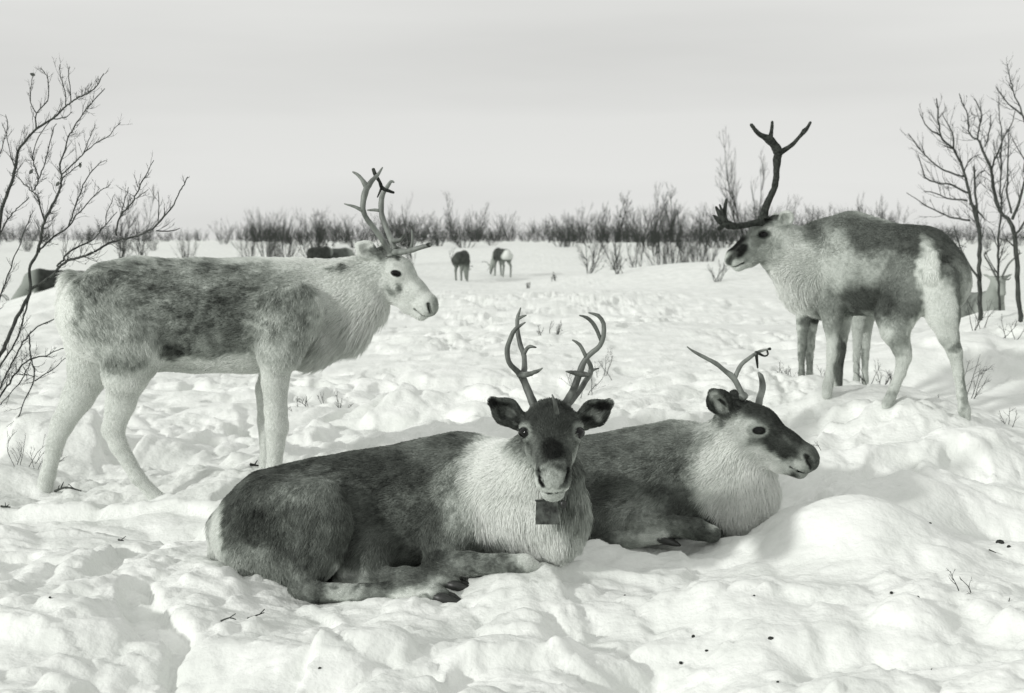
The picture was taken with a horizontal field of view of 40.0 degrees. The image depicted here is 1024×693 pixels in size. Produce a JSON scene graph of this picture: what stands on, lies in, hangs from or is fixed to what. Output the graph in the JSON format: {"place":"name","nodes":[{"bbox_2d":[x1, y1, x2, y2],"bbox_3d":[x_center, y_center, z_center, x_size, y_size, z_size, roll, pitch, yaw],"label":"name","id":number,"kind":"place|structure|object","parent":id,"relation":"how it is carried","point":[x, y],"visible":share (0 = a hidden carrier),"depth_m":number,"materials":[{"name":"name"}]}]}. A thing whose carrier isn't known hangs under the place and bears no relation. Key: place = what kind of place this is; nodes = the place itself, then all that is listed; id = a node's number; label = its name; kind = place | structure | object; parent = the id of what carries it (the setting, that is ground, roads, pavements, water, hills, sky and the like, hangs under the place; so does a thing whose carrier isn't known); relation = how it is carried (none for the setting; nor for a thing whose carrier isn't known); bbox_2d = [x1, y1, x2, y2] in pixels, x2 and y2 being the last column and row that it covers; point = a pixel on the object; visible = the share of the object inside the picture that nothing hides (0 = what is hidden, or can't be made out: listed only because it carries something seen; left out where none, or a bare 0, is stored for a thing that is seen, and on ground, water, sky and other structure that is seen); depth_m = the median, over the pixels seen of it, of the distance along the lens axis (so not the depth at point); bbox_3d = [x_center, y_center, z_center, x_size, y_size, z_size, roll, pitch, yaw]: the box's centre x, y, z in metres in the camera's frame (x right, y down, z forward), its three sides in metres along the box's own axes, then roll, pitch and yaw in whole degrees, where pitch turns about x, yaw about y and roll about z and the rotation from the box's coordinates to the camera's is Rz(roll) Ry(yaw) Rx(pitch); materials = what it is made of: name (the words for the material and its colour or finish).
{"place":"outdoors","nodes":[
{"label":"outdoors","id":0,"kind":"place"},
{"bbox_2d":[0,240,1023,692],"bbox_3d":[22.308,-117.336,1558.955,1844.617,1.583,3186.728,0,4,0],"label":"snow ground","id":1,"kind":"structure","parent":0,"point":[828,556],"depth_m":5.18,"materials":[{"name":"snow"}]},
{"bbox_2d":[7,427,44,466],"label":"dwarf birch","id":2,"kind":"object","parent":1,"relation":"on","point":[21,449],"visible":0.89,"depth_m":6.28,"materials":[{"name":"grey plant"}]},
{"bbox_2d":[16,233,36,250],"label":"bush","id":3,"kind":"object","parent":1,"relation":"on","point":[28,245],"visible":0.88,"depth_m":78.70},
{"bbox_2d":[1,268,81,300],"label":"reindeer","id":4,"kind":"object","parent":1,"relation":"on","point":[38,275],"visible":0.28,"depth_m":23.82},
{"bbox_2d":[54,482,81,491],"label":"twig","id":5,"kind":"object","parent":1,"relation":"on","point":[61,488],"visible":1,"depth_m":6.01,"materials":[{"name":"wood"}]},
{"bbox_2d":[70,222,98,243],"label":"bush","id":6,"kind":"object","parent":1,"relation":"on","point":[80,237],"visible":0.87,"depth_m":92.36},
{"bbox_2d":[0,56,189,427],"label":"birch shrub","id":7,"kind":"object","parent":1,"relation":"on","point":[60,264],"visible":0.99,"depth_m":6.74,"materials":[{"name":"black plant"}]},
{"bbox_2d":[96,226,117,243],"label":"bush","id":8,"kind":"object","parent":1,"relation":"on","point":[107,239],"visible":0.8,"depth_m":92.41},
{"bbox_2d":[111,202,139,257],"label":"young birch","id":9,"kind":"object","parent":1,"relation":"on","point":[123,247],"visible":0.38,"depth_m":24.12,"materials":[{"name":"plant"}]},
{"bbox_2d":[130,221,152,241],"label":"bush","id":10,"kind":"object","parent":1,"relation":"on","point":[141,232],"visible":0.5,"depth_m":105.05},
{"bbox_2d":[128,185,158,255],"bbox_3d":[-5.742,-1.816,22.016,0.552,1.476,0.472,1,4,7],"label":"young birch","id":11,"kind":"object","parent":1,"relation":"on","point":[141,246],"visible":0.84,"depth_m":21.99,"materials":[{"name":"plant"}]},
{"bbox_2d":[144,232,161,250],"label":"bush","id":12,"kind":"object","parent":1,"relation":"on","point":[154,244],"visible":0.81,"depth_m":80.46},
{"bbox_2d":[169,230,200,257],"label":"bush","id":13,"kind":"object","parent":1,"relation":"on","point":[185,255],"visible":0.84,"depth_m":61.73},
{"bbox_2d":[193,229,208,240],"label":"bush","id":14,"kind":"object","parent":1,"relation":"on","point":[205,236],"visible":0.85,"depth_m":106.32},
{"bbox_2d":[210,217,235,243],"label":"bush","id":15,"kind":"object","parent":1,"relation":"on","point":[227,241],"visible":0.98,"depth_m":88.99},
{"bbox_2d":[37,167,438,500],"bbox_3d":[-1.189,0.004,5.873,1.774,1.489,0.500,0,4,0],"label":"reindeer","id":16,"kind":"object","parent":1,"relation":"on","point":[128,328],"visible":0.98,"depth_m":5.72,"materials":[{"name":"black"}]},
{"bbox_2d":[222,217,262,256],"bbox_3d":[-9.714,-3.816,51.608,1.378,1.936,1.476,3,5,33],"label":"bush","id":17,"kind":"object","parent":1,"relation":"on","point":[252,248],"visible":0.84,"depth_m":51.73,"materials":[{"name":"plant"}]},
{"bbox_2d":[243,208,282,256],"bbox_3d":[-8.703,-3.929,49.798,1.704,2.162,1.241,3,5,31],"label":"bush","id":18,"kind":"object","parent":1,"relation":"on","point":[267,253],"visible":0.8,"depth_m":49.80,"materials":[{"name":"plant"}]},
{"bbox_2d":[244,208,284,241],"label":"bush","id":19,"kind":"object","parent":1,"relation":"on","point":[257,226],"visible":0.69,"depth_m":94.00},
{"bbox_2d":[261,209,291,256],"bbox_3d":[-8.254,-3.771,48.925,1.161,2.142,0.953,3,5,31],"label":"bush","id":20,"kind":"object","parent":1,"relation":"on","point":[274,247],"visible":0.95,"depth_m":48.98,"materials":[{"name":"plant"}]},
{"bbox_2d":[267,214,292,242],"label":"bush","id":21,"kind":"object","parent":1,"relation":"on","point":[284,225],"visible":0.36,"depth_m":93.66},
{"bbox_2d":[266,224,308,256],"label":"bush","id":22,"kind":"object","parent":1,"relation":"on","point":[289,249],"visible":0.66,"depth_m":53.04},
{"bbox_2d":[276,219,307,244],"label":"bush","id":23,"kind":"object","parent":1,"relation":"on","point":[293,234],"visible":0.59,"depth_m":91.07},
{"bbox_2d":[293,226,312,244],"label":"bush","id":24,"kind":"object","parent":1,"relation":"on","point":[301,236],"visible":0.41,"depth_m":91.15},
{"bbox_2d":[290,218,327,257],"bbox_3d":[-6.397,-3.380,44.927,1.295,1.776,0.728,-2,5,-24],"label":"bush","id":25,"kind":"object","parent":1,"relation":"on","point":[304,249],"visible":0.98,"depth_m":44.95,"materials":[{"name":"plant"}]},
{"bbox_2d":[292,209,335,246],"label":"bush","id":26,"kind":"object","parent":1,"relation":"on","point":[316,231],"visible":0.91,"depth_m":78.75,"materials":[{"name":"plant"}]},
{"bbox_2d":[310,208,322,241],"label":"young birch","id":27,"kind":"object","parent":1,"relation":"on","point":[315,222],"visible":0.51,"depth_m":107.64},
{"bbox_2d":[306,245,334,258],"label":"reindeer","id":28,"kind":"object","parent":1,"relation":"on","point":[326,252],"visible":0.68,"depth_m":49.74},
{"bbox_2d":[314,217,344,245],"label":"bush","id":29,"kind":"object","parent":1,"relation":"on","point":[329,235],"visible":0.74,"depth_m":90.60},
{"bbox_2d":[326,214,340,241],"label":"young birch","id":30,"kind":"object","parent":1,"relation":"on","point":[332,229],"visible":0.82,"depth_m":105.28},
{"bbox_2d":[332,247,354,257],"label":"reindeer","id":31,"kind":"object","parent":1,"relation":"on","point":[342,252],"visible":0.37,"depth_m":50.86},
{"bbox_2d":[332,226,354,243],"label":"bush","id":32,"kind":"object","parent":1,"relation":"on","point":[343,236],"visible":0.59,"depth_m":94.87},
{"bbox_2d":[337,213,367,247],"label":"bush","id":33,"kind":"object","parent":1,"relation":"on","point":[351,241],"visible":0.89,"depth_m":80.82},
{"bbox_2d":[352,223,370,240],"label":"bush","id":34,"kind":"object","parent":1,"relation":"on","point":[356,229],"visible":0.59,"depth_m":102.98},
{"bbox_2d":[370,206,403,246],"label":"young birch","id":35,"kind":"object","parent":1,"relation":"on","point":[374,217],"visible":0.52,"depth_m":87.77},
{"bbox_2d":[377,192,412,255],"bbox_3d":[-4.872,-4.839,59.923,1.599,3.652,1.649,-3,5,-30],"label":"bush","id":36,"kind":"object","parent":1,"relation":"on","point":[402,229],"visible":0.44,"depth_m":59.87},
{"bbox_2d":[387,206,415,264],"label":"young birch","id":37,"kind":"object","parent":1,"relation":"on","point":[410,254],"visible":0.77,"depth_m":59.52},
{"bbox_2d":[388,213,426,244],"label":"bush","id":38,"kind":"object","parent":1,"relation":"on","point":[406,227],"visible":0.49,"depth_m":90.10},
{"bbox_2d":[204,307,614,603],"bbox_3d":[-0.315,0.331,4.609,1.396,0.936,0.788,2,5,25],"label":"reindeer","id":39,"kind":"object","parent":1,"relation":"on","point":[433,517],"visible":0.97,"depth_m":4.46,"materials":[{"name":"black"}]},
{"bbox_2d":[535,499,566,524],"bbox_3d":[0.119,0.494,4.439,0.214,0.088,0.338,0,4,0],"label":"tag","id":40,"kind":"object","parent":39,"relation":"attached to","point":[547,512],"visible":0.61,"depth_m":4.28,"materials":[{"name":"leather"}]},
{"bbox_2d":[389,210,434,247],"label":"bush","id":41,"kind":"object","parent":1,"relation":"on","point":[419,231],"visible":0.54,"depth_m":79.64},
{"bbox_2d":[405,211,434,240],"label":"bush","id":42,"kind":"object","parent":1,"relation":"on","point":[424,237],"visible":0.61,"depth_m":105.66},
{"bbox_2d":[407,214,447,245],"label":"bush","id":43,"kind":"object","parent":1,"relation":"on","point":[430,239],"visible":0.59,"depth_m":87.38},
{"bbox_2d":[425,215,452,245],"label":"bush","id":44,"kind":"object","parent":1,"relation":"on","point":[435,232],"visible":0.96,"depth_m":85.03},
{"bbox_2d":[432,215,460,241],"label":"bush","id":45,"kind":"object","parent":1,"relation":"on","point":[449,233],"visible":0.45,"depth_m":103.26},
{"bbox_2d":[443,193,463,240],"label":"young birch","id":46,"kind":"object","parent":1,"relation":"on","point":[448,214],"visible":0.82,"depth_m":98.98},
{"bbox_2d":[451,250,470,281],"bbox_3d":[-1.671,-2.732,48.289,0.532,1.148,2.104,1,4,8],"label":"reindeer","id":47,"kind":"object","parent":1,"relation":"on","point":[461,260],"visible":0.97,"depth_m":47.43},
{"bbox_2d":[443,206,486,247],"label":"bush","id":48,"kind":"object","parent":1,"relation":"on","point":[458,242],"visible":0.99,"depth_m":79.61,"materials":[{"name":"plant"}]},
{"bbox_2d":[456,209,490,241],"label":"bush","id":49,"kind":"object","parent":1,"relation":"on","point":[475,239],"visible":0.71,"depth_m":104.38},
{"bbox_2d":[471,202,489,241],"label":"young birch","id":50,"kind":"object","parent":1,"relation":"on","point":[479,221],"visible":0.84,"depth_m":99.55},
{"bbox_2d":[479,221,504,245],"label":"bush","id":51,"kind":"object","parent":1,"relation":"on","point":[492,235],"visible":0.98,"depth_m":84.53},
{"bbox_2d":[483,248,512,276],"bbox_3d":[-0.515,-3.059,51.218,0.500,1.075,1.972,-2,5,-24],"label":"reindeer","id":52,"kind":"object","parent":1,"relation":"on","point":[501,255],"visible":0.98,"depth_m":50.62},
{"bbox_2d":[481,213,515,241],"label":"bush","id":53,"kind":"object","parent":1,"relation":"on","point":[502,239],"visible":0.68,"depth_m":110.67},
{"bbox_2d":[492,212,519,240],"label":"bush","id":54,"kind":"object","parent":1,"relation":"on","point":[512,229],"visible":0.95,"depth_m":107.61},
{"bbox_2d":[0,216,1023,242],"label":"thicket","id":55,"kind":"object","parent":1,"relation":"on","point":[483,239],"visible":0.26,"depth_m":129.18,"materials":[{"name":"plant"}]},
{"bbox_2d":[516,225,536,241],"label":"bush","id":56,"kind":"object","parent":1,"relation":"on","point":[523,239],"visible":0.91,"depth_m":107.83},
{"bbox_2d":[521,221,545,241],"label":"bush","id":57,"kind":"object","parent":1,"relation":"on","point":[537,240],"visible":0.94,"depth_m":107.13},
{"bbox_2d":[542,219,551,242],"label":"young birch","id":58,"kind":"object","parent":1,"relation":"on","point":[548,232],"visible":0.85,"depth_m":98.39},
{"bbox_2d":[544,215,592,246],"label":"bush","id":59,"kind":"object","parent":1,"relation":"on","point":[568,233],"visible":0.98,"depth_m":81.14,"materials":[{"name":"plant"}]},
{"bbox_2d":[549,202,592,246],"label":"bush","id":60,"kind":"object","parent":1,"relation":"on","point":[566,222],"visible":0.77,"depth_m":84.30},
{"bbox_2d":[567,214,592,242],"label":"bush","id":61,"kind":"object","parent":1,"relation":"on","point":[582,233],"visible":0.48,"depth_m":103.49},
{"bbox_2d":[572,212,594,243],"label":"young birch","id":62,"kind":"object","parent":1,"relation":"on","point":[587,239],"visible":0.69,"depth_m":92.32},
{"bbox_2d":[559,364,608,396],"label":"dwarf birch","id":63,"kind":"object","parent":1,"relation":"on","point":[591,384],"visible":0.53,"depth_m":8.70,"materials":[{"name":"grey plant"}]},
{"bbox_2d":[575,212,609,273],"bbox_3d":[2.320,-2.997,41.899,0.802,2.173,1.426,3,5,35],"label":"young birch","id":64,"kind":"object","parent":1,"relation":"on","point":[593,255],"visible":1,"depth_m":41.98,"materials":[{"name":"plant"}]},
{"bbox_2d":[598,202,609,240],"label":"young birch","id":65,"kind":"object","parent":1,"relation":"on","point":[603,218],"visible":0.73,"depth_m":107.33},
{"bbox_2d":[595,349,612,379],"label":"dwarf birch","id":66,"kind":"object","parent":1,"relation":"on","point":[605,365],"visible":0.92,"depth_m":10.24,"materials":[{"name":"grey plant"}]},
{"bbox_2d":[591,209,619,242],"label":"bush","id":67,"kind":"object","parent":1,"relation":"on","point":[606,238],"visible":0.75,"depth_m":97.95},
{"bbox_2d":[593,214,623,269],"bbox_3d":[3.388,-3.235,47.733,1.141,2.699,1.342,3,5,35],"label":"young birch","id":68,"kind":"object","parent":1,"relation":"on","point":[615,249],"visible":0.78,"depth_m":47.64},
{"bbox_2d":[608,254,627,273],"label":"dwarf birch","id":69,"kind":"object","parent":1,"relation":"on","point":[619,264],"visible":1,"depth_m":39.88,"materials":[{"name":"grey plant"}]},
{"bbox_2d":[612,190,633,242],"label":"young birch","id":70,"kind":"object","parent":1,"relation":"on","point":[621,224],"visible":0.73,"depth_m":105.08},
{"bbox_2d":[613,211,641,242],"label":"bush","id":71,"kind":"object","parent":1,"relation":"on","point":[627,241],"visible":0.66,"depth_m":101.78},
{"bbox_2d":[621,212,651,267],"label":"young birch","id":72,"kind":"object","parent":1,"relation":"on","point":[637,244],"visible":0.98,"depth_m":42.65,"materials":[{"name":"plant"}]},
{"bbox_2d":[624,210,649,242],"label":"bush","id":73,"kind":"object","parent":1,"relation":"on","point":[633,225],"visible":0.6,"depth_m":95.33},
{"bbox_2d":[620,196,676,245],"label":"bush","id":74,"kind":"object","parent":1,"relation":"on","point":[647,238],"visible":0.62,"depth_m":85.77,"materials":[{"name":"plant"}]},
{"bbox_2d":[625,200,675,264],"bbox_3d":[4.434,-3.316,43.725,1.573,2.753,1.469,-1,4,-10],"label":"bush","id":75,"kind":"object","parent":1,"relation":"on","point":[655,242],"visible":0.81,"depth_m":43.82,"materials":[{"name":"plant"}]},
{"bbox_2d":[647,182,667,255],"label":"young birch","id":76,"kind":"object","parent":1,"relation":"on","point":[658,221],"visible":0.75,"depth_m":69.83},
{"bbox_2d":[643,202,688,242],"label":"bush","id":77,"kind":"object","parent":1,"relation":"on","point":[666,221],"visible":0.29,"depth_m":104.86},
{"bbox_2d":[660,182,677,242],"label":"young birch","id":78,"kind":"object","parent":1,"relation":"on","point":[670,197],"visible":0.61,"depth_m":96.66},
{"bbox_2d":[669,203,683,247],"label":"young birch","id":79,"kind":"object","parent":1,"relation":"on","point":[676,224],"visible":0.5,"depth_m":83.61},
{"bbox_2d":[655,204,711,263],"bbox_3d":[5.194,-3.237,42.977,1.726,2.265,1.612,0,4,4],"label":"bush","id":80,"kind":"object","parent":1,"relation":"on","point":[681,231],"visible":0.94,"depth_m":42.86,"materials":[{"name":"plant"}]},
{"bbox_2d":[672,218,704,262],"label":"bush","id":81,"kind":"object","parent":1,"relation":"on","point":[687,258],"visible":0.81,"depth_m":42.89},
{"bbox_2d":[682,218,698,241],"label":"bush","id":82,"kind":"object","parent":1,"relation":"on","point":[693,236],"visible":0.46,"depth_m":96.95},
{"bbox_2d":[670,218,717,262],"bbox_3d":[5.659,-3.051,42.661,1.299,1.826,1.391,4,6,40],"label":"bush","id":83,"kind":"object","parent":1,"relation":"on","point":[700,253],"visible":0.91,"depth_m":42.79,"materials":[{"name":"plant"}]},
{"bbox_2d":[577,346,819,548],"bbox_3d":[0.472,0.386,5.166,0.707,0.819,1.169,-3,5,-34],"label":"reindeer","id":84,"kind":"object","parent":1,"relation":"on","point":[714,479],"visible":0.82,"depth_m":4.95,"materials":[{"name":"black"}]},
{"bbox_2d":[683,210,720,242],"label":"bush","id":85,"kind":"object","parent":1,"relation":"on","point":[698,214],"visible":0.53,"depth_m":88.31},
{"bbox_2d":[696,203,727,261],"bbox_3d":[6.140,-3.247,43.738,0.940,2.511,0.802,-2,5,-27],"label":"young birch","id":86,"kind":"object","parent":1,"relation":"on","point":[714,256],"visible":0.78,"depth_m":43.73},
{"bbox_2d":[694,206,737,247],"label":"bush","id":87,"kind":"object","parent":1,"relation":"on","point":[715,226],"visible":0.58,"depth_m":83.61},
{"bbox_2d":[706,260,729,281],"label":"dwarf birch","id":88,"kind":"object","parent":1,"relation":"on","point":[710,271],"visible":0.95,"depth_m":35.95,"materials":[{"name":"grey plant"}]},
{"bbox_2d":[690,195,750,247],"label":"bush","id":89,"kind":"object","parent":1,"relation":"on","point":[717,239],"visible":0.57,"depth_m":83.37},
{"bbox_2d":[701,199,761,243],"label":"bush","id":90,"kind":"object","parent":1,"relation":"on","point":[728,229],"visible":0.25,"depth_m":89.12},
{"bbox_2d":[715,126,768,241],"bbox_3d":[6.397,-4.154,40.181,1.662,4.314,1.414,2,5,26],"label":"young birch","id":91,"kind":"object","parent":1,"relation":"on","point":[731,199],"visible":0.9,"depth_m":40.08,"materials":[{"name":"plant"}]},
{"bbox_2d":[728,206,761,240],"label":"bush","id":92,"kind":"object","parent":1,"relation":"on","point":[741,221],"visible":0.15,"depth_m":80.15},
{"bbox_2d":[749,177,800,220],"bbox_3d":[7.086,-3.183,37.922,1.541,2.817,0.866,-2,5,-29],"label":"young birch","id":93,"kind":"object","parent":1,"relation":"on","point":[755,207],"visible":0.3,"depth_m":37.89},
{"bbox_2d":[794,208,815,224],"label":"bush","id":94,"kind":"object","parent":1,"relation":"on","point":[803,217],"visible":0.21,"depth_m":90.86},
{"bbox_2d":[799,203,834,223],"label":"bush","id":95,"kind":"object","parent":1,"relation":"on","point":[818,215],"visible":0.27,"depth_m":84.30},
{"bbox_2d":[794,206,840,224],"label":"bush","id":96,"kind":"object","parent":1,"relation":"on","point":[814,215],"visible":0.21,"depth_m":91.19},
{"bbox_2d":[782,302,874,384],"bbox_3d":[2.146,-0.148,8.646,0.990,0.937,0.440,-1,4,-14],"label":"reindeer","id":97,"kind":"object","parent":1,"relation":"on","point":[861,328],"visible":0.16,"depth_m":8.52},
{"bbox_2d":[713,121,972,420],"bbox_3d":[1.788,-0.420,7.493,1.295,1.564,0.805,2,5,20],"label":"reindeer","id":98,"kind":"object","parent":1,"relation":"on","point":[835,273],"visible":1,"depth_m":7.35,"materials":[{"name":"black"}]},
{"bbox_2d":[854,358,891,384],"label":"dwarf birch","id":99,"kind":"object","parent":1,"relation":"on","point":[874,376],"visible":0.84,"depth_m":8.37,"materials":[{"name":"grey plant"}]},
{"bbox_2d":[857,196,905,222],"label":"bush","id":100,"kind":"object","parent":1,"relation":"on","point":[881,216],"visible":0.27,"depth_m":54.51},
{"bbox_2d":[877,201,912,223],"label":"bush","id":101,"kind":"object","parent":1,"relation":"on","point":[893,216],"visible":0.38,"depth_m":94.22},
{"bbox_2d":[900,96,998,320],"bbox_3d":[3.783,-1.172,12.086,0.597,1.962,0.753,-4,6,-40],"label":"birch","id":102,"kind":"object","parent":1,"relation":"on","point":[976,219],"visible":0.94,"depth_m":12.04,"materials":[{"name":"grey plant"}]},
{"bbox_2d":[946,568,973,594],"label":"twig","id":103,"kind":"object","parent":1,"relation":"on","point":[960,579],"visible":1,"depth_m":4.09,"materials":[{"name":"wood"}]},
{"bbox_2d":[964,227,976,243],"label":"bush","id":104,"kind":"object","parent":1,"relation":"on","point":[972,236],"visible":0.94,"depth_m":94.68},
{"bbox_2d":[965,356,993,398],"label":"dwarf birch","id":105,"kind":"object","parent":1,"relation":"on","point":[978,375],"visible":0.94,"depth_m":8.81,"materials":[{"name":"grey plant"}]},
{"bbox_2d":[961,292,1002,330],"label":"dwarf birch","id":106,"kind":"object","parent":1,"relation":"on","point":[967,303],"visible":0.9,"depth_m":11.02,"materials":[{"name":"grey plant"}]},
{"bbox_2d":[976,231,992,248],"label":"bush","id":107,"kind":"object","parent":1,"relation":"on","point":[986,243],"visible":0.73,"depth_m":79.16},
{"bbox_2d":[952,58,1023,322],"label":"birch","id":108,"kind":"object","parent":1,"relation":"on","point":[1016,257],"visible":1,"depth_m":11.05,"materials":[{"name":"black plant"}]},
{"bbox_2d":[960,249,1020,317],"bbox_3d":[4.799,-0.543,14.217,0.465,0.891,1.425,0,4,0],"label":"reindeer","id":109,"kind":"object","parent":1,"relation":"on","point":[990,293],"visible":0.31,"depth_m":13.81},
{"bbox_2d":[982,94,1014,310],"bbox_3d":[4.330,-1.281,12.496,0.282,1.955,0.714,2,5,28],"label":"birch","id":110,"kind":"object","parent":1,"relation":"on","point":[999,244],"visible":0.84,"depth_m":12.49,"materials":[{"name":"grey plant"}]},
{"bbox_2d":[997,317,1023,339],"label":"dwarf birch","id":111,"kind":"object","parent":1,"relation":"on","point":[1011,329],"visible":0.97,"depth_m":10.37,"materials":[{"name":"grey plant"}]},
{"bbox_2d":[0,0,1023,239],"label":"sky","id":112,"kind":"structure","parent":0,"point":[537,110],"materials":[{"name":"white"}]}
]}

